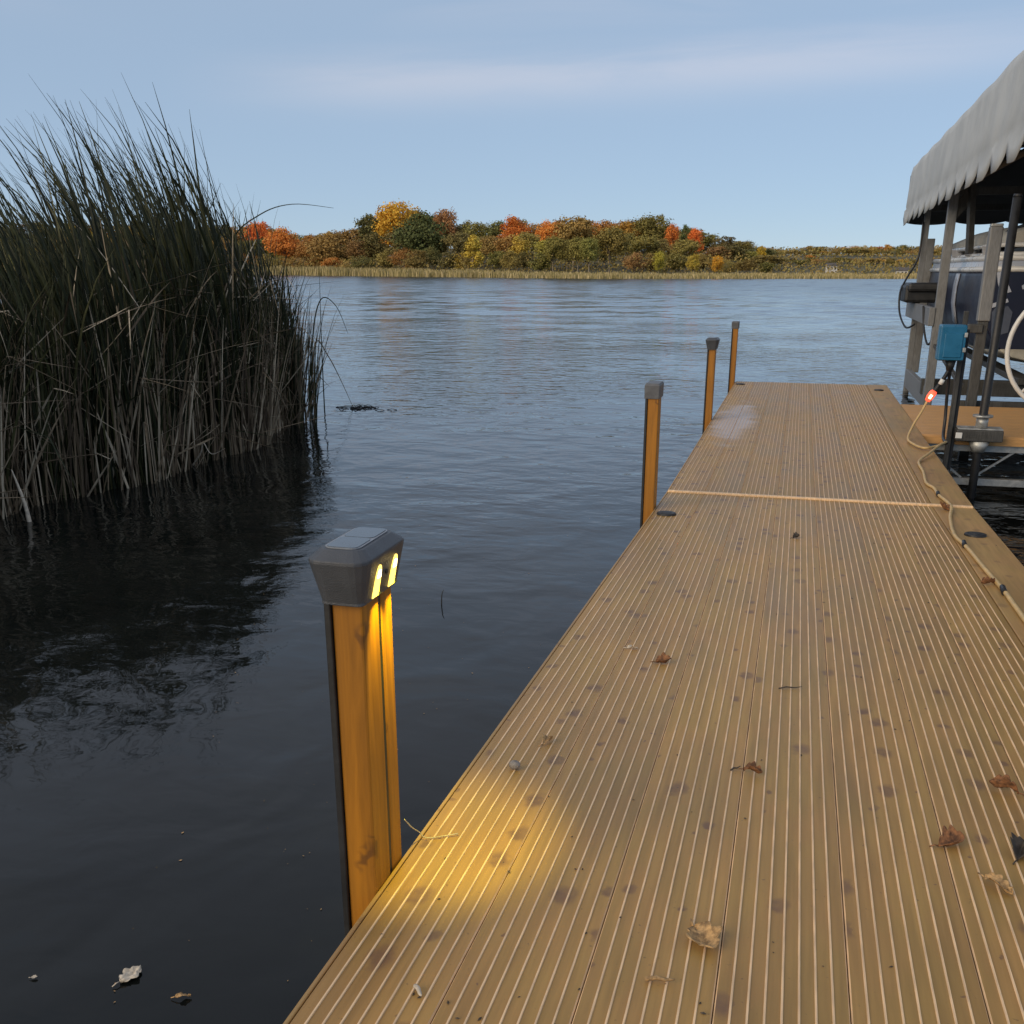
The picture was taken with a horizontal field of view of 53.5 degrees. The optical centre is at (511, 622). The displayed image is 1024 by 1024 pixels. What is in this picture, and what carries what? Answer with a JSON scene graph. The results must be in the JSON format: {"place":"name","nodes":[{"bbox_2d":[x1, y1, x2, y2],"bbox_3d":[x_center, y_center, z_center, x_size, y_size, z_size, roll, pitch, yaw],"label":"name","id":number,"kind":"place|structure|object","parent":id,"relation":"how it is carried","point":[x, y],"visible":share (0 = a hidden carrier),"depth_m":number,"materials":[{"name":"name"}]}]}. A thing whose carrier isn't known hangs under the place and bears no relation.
{"place":"outdoors","nodes":[
{"label":"outdoors","id":0,"kind":"place"},
{"bbox_2d":[6,248,940,274],"bbox_3d":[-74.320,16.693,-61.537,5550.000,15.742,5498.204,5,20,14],"label":"ground","id":1,"kind":"structure","parent":0,"point":[669,272],"depth_m":206.92,"materials":[{"name":"plant"}]},
{"bbox_2d":[243,219,271,249],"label":"red tree","id":2,"kind":"object","parent":1,"relation":"on","point":[263,226],"visible":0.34,"depth_m":317.92,"materials":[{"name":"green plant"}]},
{"bbox_2d":[262,226,299,260],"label":"orange tree","id":3,"kind":"object","parent":1,"relation":"on","point":[285,245],"visible":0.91,"depth_m":296.84,"materials":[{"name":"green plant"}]},
{"bbox_2d":[280,256,307,268],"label":"brown tree","id":4,"kind":"object","parent":1,"relation":"on","point":[293,260],"visible":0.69,"depth_m":279.83,"materials":[{"name":"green plant"}]},
{"bbox_2d":[287,246,310,261],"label":"brown tree","id":5,"kind":"object","parent":1,"relation":"on","point":[300,253],"visible":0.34,"depth_m":296.84,"materials":[{"name":"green plant"}]},
{"bbox_2d":[296,233,316,261],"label":"brown tree","id":6,"kind":"object","parent":1,"relation":"on","point":[305,240],"visible":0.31,"depth_m":295.06,"materials":[{"name":"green plant"}]},
{"bbox_2d":[301,230,349,263],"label":"olive tree","id":7,"kind":"object","parent":1,"relation":"on","point":[327,247],"visible":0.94,"depth_m":262.35,"materials":[{"name":"brown plant"}]},
{"bbox_2d":[319,257,341,267],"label":"orange tree","id":8,"kind":"object","parent":1,"relation":"on","point":[328,261],"visible":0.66,"depth_m":253.54,"materials":[{"name":"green plant"}]},
{"bbox_2d":[334,228,364,246],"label":"olive tree","id":9,"kind":"object","parent":1,"relation":"on","point":[351,235],"visible":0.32,"depth_m":298.68,"materials":[{"name":"brown plant"}]},
{"bbox_2d":[343,238,374,267],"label":"brown tree","id":10,"kind":"object","parent":1,"relation":"on","point":[354,249],"visible":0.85,"depth_m":256.33,"materials":[{"name":"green plant"}]},
{"bbox_2d":[345,255,378,268],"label":"green tree","id":11,"kind":"object","parent":1,"relation":"on","point":[359,262],"visible":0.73,"depth_m":239.60,"materials":[{"name":"green plant"}]},
{"bbox_2d":[353,213,383,264],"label":"green tree","id":12,"kind":"object","parent":1,"relation":"on","point":[363,229],"visible":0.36,"depth_m":267.07,"materials":[{"name":"green plant"}]},
{"bbox_2d":[360,233,390,267],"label":"green tree","id":13,"kind":"object","parent":1,"relation":"on","point":[368,240],"visible":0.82,"depth_m":255.31,"materials":[{"name":"green plant"}]},
{"bbox_2d":[374,250,394,268],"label":"olive tree","id":14,"kind":"object","parent":1,"relation":"on","point":[382,260],"visible":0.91,"depth_m":228.70,"materials":[{"name":"green plant"}]},
{"bbox_2d":[371,198,420,247],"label":"golden tree","id":15,"kind":"object","parent":1,"relation":"on","point":[392,213],"visible":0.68,"depth_m":261.02,"materials":[{"name":"yellow plant"}]},
{"bbox_2d":[381,228,412,262],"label":"green tree","id":16,"kind":"object","parent":1,"relation":"on","point":[391,248],"visible":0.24,"depth_m":250.43,"materials":[{"name":"green plant"}]},
{"bbox_2d":[386,248,416,268],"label":"brown tree","id":17,"kind":"object","parent":1,"relation":"on","point":[401,255],"visible":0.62,"depth_m":224.66,"materials":[{"name":"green plant"}]},
{"bbox_2d":[403,249,429,268],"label":"green tree","id":18,"kind":"object","parent":1,"relation":"on","point":[411,261],"visible":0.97,"depth_m":212.48,"materials":[{"name":"green plant"}]},
{"bbox_2d":[386,210,448,269],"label":"green tree","id":19,"kind":"object","parent":1,"relation":"on","point":[418,237],"visible":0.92,"depth_m":224.22,"materials":[{"name":"green plant"}]},
{"bbox_2d":[422,246,441,268],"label":"green tree","id":20,"kind":"object","parent":1,"relation":"on","point":[433,255],"visible":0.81,"depth_m":216.24,"materials":[{"name":"green plant"}]},
{"bbox_2d":[433,206,458,256],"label":"brown tree","id":21,"kind":"object","parent":1,"relation":"on","point":[445,217],"visible":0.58,"depth_m":258.80,"materials":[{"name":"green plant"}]},
{"bbox_2d":[436,252,462,269],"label":"green tree","id":22,"kind":"object","parent":1,"relation":"on","point":[450,255],"visible":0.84,"depth_m":211.81,"materials":[{"name":"green plant"}]},
{"bbox_2d":[439,231,471,268],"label":"green tree","id":23,"kind":"object","parent":1,"relation":"on","point":[455,243],"visible":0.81,"depth_m":219.17,"materials":[{"name":"green plant"}]},
{"bbox_2d":[452,251,469,269],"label":"golden tree","id":24,"kind":"object","parent":1,"relation":"on","point":[462,258],"visible":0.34,"depth_m":210.63,"materials":[{"name":"brown plant"}]},
{"bbox_2d":[455,220,471,241],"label":"green tree","id":25,"kind":"object","parent":1,"relation":"on","point":[459,227],"visible":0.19,"depth_m":263.10,"materials":[{"name":"green plant"}]},
{"bbox_2d":[3,245,941,274],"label":"undergrowth","id":26,"kind":"object","parent":1,"relation":"on","point":[788,264],"visible":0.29,"depth_m":195.05,"materials":[{"name":"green plant"}]},
{"bbox_2d":[463,235,484,269],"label":"yellow tree","id":27,"kind":"object","parent":1,"relation":"on","point":[473,245],"visible":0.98,"depth_m":197.00,"materials":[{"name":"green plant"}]},
{"bbox_2d":[462,221,490,237],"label":"green tree","id":28,"kind":"object","parent":1,"relation":"on","point":[475,228],"visible":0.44,"depth_m":252.13,"materials":[{"name":"green plant"}]},
{"bbox_2d":[479,235,505,266],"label":"olive tree","id":29,"kind":"object","parent":1,"relation":"on","point":[488,246],"visible":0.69,"depth_m":217.28,"materials":[{"name":"brown plant"}]},
{"bbox_2d":[482,220,505,238],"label":"green tree","id":30,"kind":"object","parent":1,"relation":"on","point":[493,228],"visible":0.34,"depth_m":244.43,"materials":[{"name":"green plant"}]},
{"bbox_2d":[486,251,506,268],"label":"green tree","id":31,"kind":"object","parent":1,"relation":"on","point":[495,261],"visible":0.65,"depth_m":190.35,"materials":[{"name":"green plant"}]},
{"bbox_2d":[499,249,521,271],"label":"olive tree","id":32,"kind":"object","parent":1,"relation":"on","point":[513,259],"visible":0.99,"depth_m":181.47,"materials":[{"name":"green plant"}]},
{"bbox_2d":[493,236,531,269],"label":"brown tree","id":33,"kind":"object","parent":1,"relation":"on","point":[503,242],"visible":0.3,"depth_m":202.86,"materials":[{"name":"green plant"}]},
{"bbox_2d":[496,214,533,243],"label":"red tree","id":34,"kind":"object","parent":1,"relation":"on","point":[512,230],"visible":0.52,"depth_m":235.85,"materials":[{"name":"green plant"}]},
{"bbox_2d":[504,235,532,270],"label":"yellow tree","id":35,"kind":"object","parent":1,"relation":"on","point":[523,246],"visible":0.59,"depth_m":189.58,"materials":[{"name":"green plant"}]},
{"bbox_2d":[508,231,540,256],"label":"olive tree","id":36,"kind":"object","parent":1,"relation":"on","point":[531,237],"visible":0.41,"depth_m":212.20,"materials":[{"name":"green plant"}]},
{"bbox_2d":[516,251,534,271],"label":"green tree","id":37,"kind":"object","parent":1,"relation":"on","point":[523,258],"visible":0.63,"depth_m":187.53,"materials":[{"name":"green plant"}]},
{"bbox_2d":[520,221,548,257],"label":"brown tree","id":38,"kind":"object","parent":1,"relation":"on","point":[533,227],"visible":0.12,"depth_m":240.20,"materials":[{"name":"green plant"}]},
{"bbox_2d":[526,252,555,271],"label":"green tree","id":39,"kind":"object","parent":1,"relation":"on","point":[537,264],"visible":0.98,"depth_m":176.28,"materials":[{"name":"green plant"}]},
{"bbox_2d":[531,238,551,269],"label":"green tree","id":40,"kind":"object","parent":1,"relation":"on","point":[541,244],"visible":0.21,"depth_m":196.82,"materials":[{"name":"green plant"}]},
{"bbox_2d":[535,219,557,241],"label":"orange tree","id":41,"kind":"object","parent":1,"relation":"on","point":[544,232],"visible":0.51,"depth_m":225.96,"materials":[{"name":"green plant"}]},
{"bbox_2d":[541,235,563,270],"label":"olive tree","id":42,"kind":"object","parent":1,"relation":"on","point":[551,246],"visible":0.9,"depth_m":173.99,"materials":[{"name":"green plant"}]},
{"bbox_2d":[554,239,576,268],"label":"olive tree","id":43,"kind":"object","parent":1,"relation":"on","point":[561,254],"visible":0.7,"depth_m":173.45,"materials":[{"name":"green plant"}]},
{"bbox_2d":[546,214,597,271],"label":"olive tree","id":44,"kind":"object","parent":1,"relation":"on","point":[576,227],"visible":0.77,"depth_m":182.67,"materials":[{"name":"green plant"}]},
{"bbox_2d":[566,236,591,271],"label":"olive tree","id":45,"kind":"object","parent":1,"relation":"on","point":[574,243],"visible":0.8,"depth_m":168.92,"materials":[{"name":"green plant"}]},
{"bbox_2d":[576,237,601,272],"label":"olive tree","id":46,"kind":"object","parent":1,"relation":"on","point":[587,250],"visible":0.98,"depth_m":166.37,"materials":[{"name":"green plant"}]},
{"bbox_2d":[597,219,617,236],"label":"orange tree","id":47,"kind":"object","parent":1,"relation":"on","point":[608,223],"visible":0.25,"depth_m":226.11,"materials":[{"name":"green plant"}]},
{"bbox_2d":[590,226,632,272],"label":"olive tree","id":48,"kind":"object","parent":1,"relation":"on","point":[616,237],"visible":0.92,"depth_m":173.31,"materials":[{"name":"green plant"}]},
{"bbox_2d":[600,219,641,260],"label":"golden tree","id":49,"kind":"object","parent":1,"relation":"on","point":[627,224],"visible":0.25,"depth_m":220.76,"materials":[{"name":"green plant"}]},
{"bbox_2d":[622,251,650,273],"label":"brown tree","id":50,"kind":"object","parent":1,"relation":"on","point":[636,262],"visible":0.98,"depth_m":168.17,"materials":[{"name":"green plant"}]},
{"bbox_2d":[627,235,666,268],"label":"olive tree","id":51,"kind":"object","parent":1,"relation":"on","point":[638,245],"visible":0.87,"depth_m":187.48,"materials":[{"name":"green plant"}]},
{"bbox_2d":[626,212,674,247],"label":"olive tree","id":52,"kind":"object","parent":1,"relation":"on","point":[646,226],"visible":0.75,"depth_m":218.65,"materials":[{"name":"green plant"}]},
{"bbox_2d":[652,251,665,271],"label":"yellow tree","id":53,"kind":"object","parent":1,"relation":"on","point":[659,257],"visible":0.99,"depth_m":165.84,"materials":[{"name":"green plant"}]},
{"bbox_2d":[647,237,680,268],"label":"brown tree","id":54,"kind":"object","parent":1,"relation":"on","point":[666,245],"visible":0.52,"depth_m":189.19,"materials":[{"name":"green plant"}]},
{"bbox_2d":[664,222,679,244],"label":"red tree","id":55,"kind":"object","parent":1,"relation":"on","point":[671,236],"visible":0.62,"depth_m":204.77,"materials":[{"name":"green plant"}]},
{"bbox_2d":[665,253,687,272],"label":"green tree","id":56,"kind":"object","parent":1,"relation":"on","point":[680,263],"visible":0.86,"depth_m":168.95,"materials":[{"name":"green plant"}]},
{"bbox_2d":[678,224,690,242],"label":"green tree","id":57,"kind":"object","parent":1,"relation":"on","point":[684,229],"visible":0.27,"depth_m":208.59,"materials":[{"name":"green plant"}]},
{"bbox_2d":[667,239,704,270],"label":"olive tree","id":58,"kind":"object","parent":1,"relation":"on","point":[690,247],"visible":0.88,"depth_m":184.93,"materials":[{"name":"green plant"}]},
{"bbox_2d":[685,254,700,272],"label":"yellow tree","id":59,"kind":"object","parent":1,"relation":"on","point":[692,262],"visible":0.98,"depth_m":165.71,"materials":[{"name":"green plant"}]},
{"bbox_2d":[685,228,704,254],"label":"red tree","id":60,"kind":"object","parent":1,"relation":"on","point":[694,234],"visible":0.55,"depth_m":204.72,"materials":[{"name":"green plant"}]},
{"bbox_2d":[690,253,712,270],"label":"olive tree","id":61,"kind":"object","parent":1,"relation":"on","point":[703,258],"visible":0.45,"depth_m":174.40,"materials":[{"name":"green plant"}]},
{"bbox_2d":[700,232,723,252],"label":"green tree","id":62,"kind":"object","parent":1,"relation":"on","point":[708,241],"visible":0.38,"depth_m":230.65,"materials":[{"name":"green plant"}]},
{"bbox_2d":[702,246,732,262],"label":"brown tree","id":63,"kind":"object","parent":1,"relation":"on","point":[718,250],"visible":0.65,"depth_m":193.56,"materials":[{"name":"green plant"}]},
{"bbox_2d":[711,255,723,272],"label":"golden tree","id":64,"kind":"object","parent":1,"relation":"on","point":[716,264],"visible":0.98,"depth_m":165.29,"materials":[{"name":"orange plant"}]},
{"bbox_2d":[708,236,735,249],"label":"green tree","id":65,"kind":"object","parent":1,"relation":"on","point":[728,242],"visible":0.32,"depth_m":224.01,"materials":[{"name":"green plant"}]},
{"bbox_2d":[708,244,750,268],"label":"green tree","id":66,"kind":"object","parent":1,"relation":"on","point":[733,249],"visible":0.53,"depth_m":195.50,"materials":[{"name":"green plant"}]},
{"bbox_2d":[718,259,740,273],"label":"olive tree","id":67,"kind":"object","parent":1,"relation":"on","point":[729,266],"visible":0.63,"depth_m":169.07,"materials":[{"name":"green plant"}]},
{"bbox_2d":[732,241,754,251],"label":"green tree","id":68,"kind":"object","parent":1,"relation":"on","point":[745,244],"visible":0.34,"depth_m":231.10,"materials":[{"name":"green plant"}]},
{"bbox_2d":[732,259,758,272],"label":"green tree","id":69,"kind":"object","parent":1,"relation":"on","point":[745,264],"visible":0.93,"depth_m":165.03,"materials":[{"name":"green plant"}]},
{"bbox_2d":[757,262,778,273],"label":"green tree","id":70,"kind":"object","parent":1,"relation":"on","point":[764,265],"visible":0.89,"depth_m":169.32,"materials":[{"name":"green plant"}]},
{"bbox_2d":[747,255,792,263],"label":"green tree","id":71,"kind":"object","parent":1,"relation":"on","point":[766,258],"visible":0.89,"depth_m":190.81,"materials":[{"name":"green plant"}]},
{"bbox_2d":[0,275,1023,1023],"bbox_3d":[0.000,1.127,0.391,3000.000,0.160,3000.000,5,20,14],"label":"water","id":72,"kind":"structure","parent":0,"point":[164,695],"depth_m":4.25,"materials":[{"name":"liquid"}]},
{"bbox_2d":[11,469,31,521],"bbox_3d":[-2.598,-0.626,5.406,0.122,0.373,0.029,17,25,40],"label":"broken reed","id":73,"kind":"object","parent":72,"relation":"in","point":[27,514],"visible":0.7,"depth_m":5.39,"materials":[{"name":"beige plant"}]},
{"bbox_2d":[112,965,141,986],"bbox_3d":[-0.729,0.665,1.919,0.058,0.009,0.036,-11,22,-28],"label":"floating leaf","id":74,"kind":"object","parent":72,"relation":"on","point":[128,974],"visible":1,"depth_m":1.92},
{"bbox_2d":[0,73,346,518],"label":"reed bed","id":75,"kind":"object","parent":72,"relation":"in","point":[129,358],"visible":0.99,"depth_m":6.48,"materials":[{"name":"green plant"}]},
{"bbox_2d":[230,204,330,243],"bbox_3d":[-2.059,-2.630,8.786,1.227,1.839,0.016,5,20,14],"label":"bent reed","id":76,"kind":"object","parent":72,"relation":"in","point":[268,210],"visible":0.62,"depth_m":8.50,"materials":[{"name":"green plant"}]},
{"bbox_2d":[319,276,324,411],"bbox_3d":[-1.766,-2.557,9.440,0.036,1.270,0.012,5,20,14],"label":"upright reed","id":77,"kind":"object","parent":72,"relation":"in","point":[322,355],"visible":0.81,"depth_m":9.47,"materials":[{"name":"green plant"}]},
{"bbox_2d":[311,297,347,412],"bbox_3d":[-1.698,-2.434,9.364,0.389,1.090,0.039,-2,19,-7],"label":"bent reed","id":78,"kind":"object","parent":72,"relation":"in","point":[314,325],"visible":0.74,"depth_m":9.24,"materials":[{"name":"green plant"}]},
{"bbox_2d":[309,527,403,936],"bbox_3d":[-0.199,0.759,1.606,0.083,1.842,0.151,5,20,14],"label":"mooring post","id":79,"kind":"object","parent":72,"relation":"in","point":[355,572],"visible":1,"depth_m":1.35,"materials":[{"name":"brown wood"}]},
{"bbox_2d":[336,404,396,409],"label":"floating weed","id":80,"kind":"object","parent":72,"relation":"on","point":[358,407],"visible":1,"depth_m":9.87,"materials":[{"name":"black plant"}]},
{"bbox_2d":[4,265,916,278],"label":"shore reeds","id":81,"kind":"object","parent":72,"relation":"on","point":[334,270],"visible":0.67,"depth_m":163.99,"materials":[{"name":"plant"}]},
{"bbox_2d":[640,381,663,527],"bbox_3d":[0.554,-0.108,4.238,0.061,1.755,0.119,5,20,14],"label":"mooring post","id":82,"kind":"object","parent":72,"relation":"in","point":[653,393],"visible":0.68,"depth_m":3.99,"materials":[{"name":"brown wood"}]},
{"bbox_2d":[702,337,719,433],"bbox_3d":[1.278,-0.983,6.741,0.083,1.766,0.151,5,20,14],"label":"mooring post","id":83,"kind":"object","parent":72,"relation":"in","point":[712,343],"visible":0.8,"depth_m":6.49,"materials":[{"name":"brown wood"}]},
{"bbox_2d":[728,321,739,392],"bbox_3d":[1.902,-1.732,8.913,0.061,1.758,0.119,5,20,14],"label":"mooring post","id":84,"kind":"object","parent":72,"relation":"in","point":[733,350],"visible":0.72,"depth_m":8.67,"materials":[{"name":"brown wood"}]},
{"bbox_2d":[667,381,973,508],"bbox_3d":[1.919,-1.214,6.531,1.252,0.181,4.877,5,20,14],"label":"dock section","id":85,"kind":"object","parent":72,"relation":"on","point":[834,453],"visible":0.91,"depth_m":5.43,"materials":[{"name":"wood"}]},
{"bbox_2d":[381,419,1012,1019],"bbox_3d":[1.321,-0.621,4.415,1.202,0.107,7.346,5,20,14],"label":"deck grit","id":86,"kind":"object","parent":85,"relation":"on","point":[633,799],"visible":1,"depth_m":1.36,"materials":[{"name":"brown plant"}]},
{"bbox_2d":[907,370,1023,621],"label":"extension cord","id":87,"kind":"object","parent":85,"relation":"on","point":[931,395],"visible":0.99,"depth_m":4.60,"materials":[{"name":"beige plastic"}]},
{"bbox_2d":[943,311,969,472],"bbox_3d":[2.545,-0.786,6.048,0.093,2.050,0.090,5,20,14],"label":"power stake","id":88,"kind":"object","parent":72,"relation":"in","point":[954,406],"visible":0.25,"depth_m":5.87,"materials":[{"name":"metal"}]},
{"bbox_2d":[935,324,967,370],"bbox_3d":[2.468,-1.548,5.710,0.142,0.250,0.125,5,20,14],"label":"power box","id":89,"kind":"object","parent":88,"relation":"attached to","point":[950,346],"visible":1,"depth_m":5.65,"materials":[{"name":"blue paint"}]},
{"bbox_2d":[898,50,1023,407],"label":"lift","id":90,"kind":"object","parent":72,"relation":"in","point":[968,170],"visible":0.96,"depth_m":8.64,"materials":[{"name":"metal"}]},
{"bbox_2d":[927,224,1023,362],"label":"boat","id":91,"kind":"object","parent":90,"relation":"on","point":[964,282],"visible":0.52,"depth_m":8.41,"materials":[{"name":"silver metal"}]},
{"bbox_2d":[900,404,1023,487],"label":"side dock","id":92,"kind":"object","parent":72,"relation":"on","point":[1007,420],"visible":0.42,"depth_m":6.30,"materials":[{"name":"wood"}]},
{"bbox_2d":[953,193,1022,498],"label":"dock pole","id":93,"kind":"object","parent":72,"relation":"in","point":[980,435],"visible":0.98,"depth_m":5.76,"materials":[{"name":"black metal"}]},
{"bbox_3d":[1.765,0.281,2.683,0.638,0.312,1.600,5,20,14],"label":"float","id":94,"kind":"object","parent":72,"relation":"on","visible":0},
{"bbox_2d":[283,492,1023,1023],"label":"dock section","id":95,"kind":"object","parent":94,"relation":"on","point":[849,878],"visible":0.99,"depth_m":1.66,"materials":[{"name":"wood"}]},
{"bbox_2d":[645,975,674,981],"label":"twig","id":96,"kind":"object","parent":95,"relation":"on","point":[653,977],"visible":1,"depth_m":1.23,"materials":[{"name":"wood"}]},
{"bbox_2d":[650,652,670,662],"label":"fallen leaf","id":97,"kind":"object","parent":95,"relation":"on","point":[663,658],"visible":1,"depth_m":2.32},
{"bbox_2d":[686,919,722,948],"bbox_3d":[0.248,0.398,1.310,0.045,0.021,0.069,5,20,15],"label":"fallen leaf","id":98,"kind":"object","parent":95,"relation":"on","point":[705,933],"visible":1,"depth_m":1.31,"materials":[{"name":"plant"}]},
{"bbox_2d":[739,761,762,773],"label":"fallen leaf","id":99,"kind":"object","parent":95,"relation":"on","point":[752,766],"visible":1,"depth_m":1.77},
{"bbox_2d":[929,824,964,846],"bbox_3d":[0.664,0.327,1.539,0.053,0.025,0.035,-15,24,-36],"label":"fallen leaf","id":100,"kind":"object","parent":95,"relation":"on","point":[951,835],"visible":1,"depth_m":1.55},
{"bbox_2d":[977,872,1013,894],"bbox_3d":[0.683,0.364,1.436,0.023,0.016,0.063,-7,20,-24],"label":"fallen leaf","id":101,"kind":"object","parent":95,"relation":"on","point":[997,879],"visible":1,"depth_m":1.43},
{"bbox_2d":[989,774,1023,795],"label":"fallen leaf","id":102,"kind":"object","parent":95,"relation":"on","point":[999,781],"visible":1,"depth_m":1.71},
{"bbox_2d":[1010,832,1023,864],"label":"fallen leaf","id":103,"kind":"object","parent":95,"relation":"on","point":[1017,845],"visible":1,"depth_m":1.52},
{"bbox_2d":[0,0,1023,254],"label":"sky","id":104,"kind":"structure","parent":0,"point":[766,123],"materials":[{"name":"blue"}]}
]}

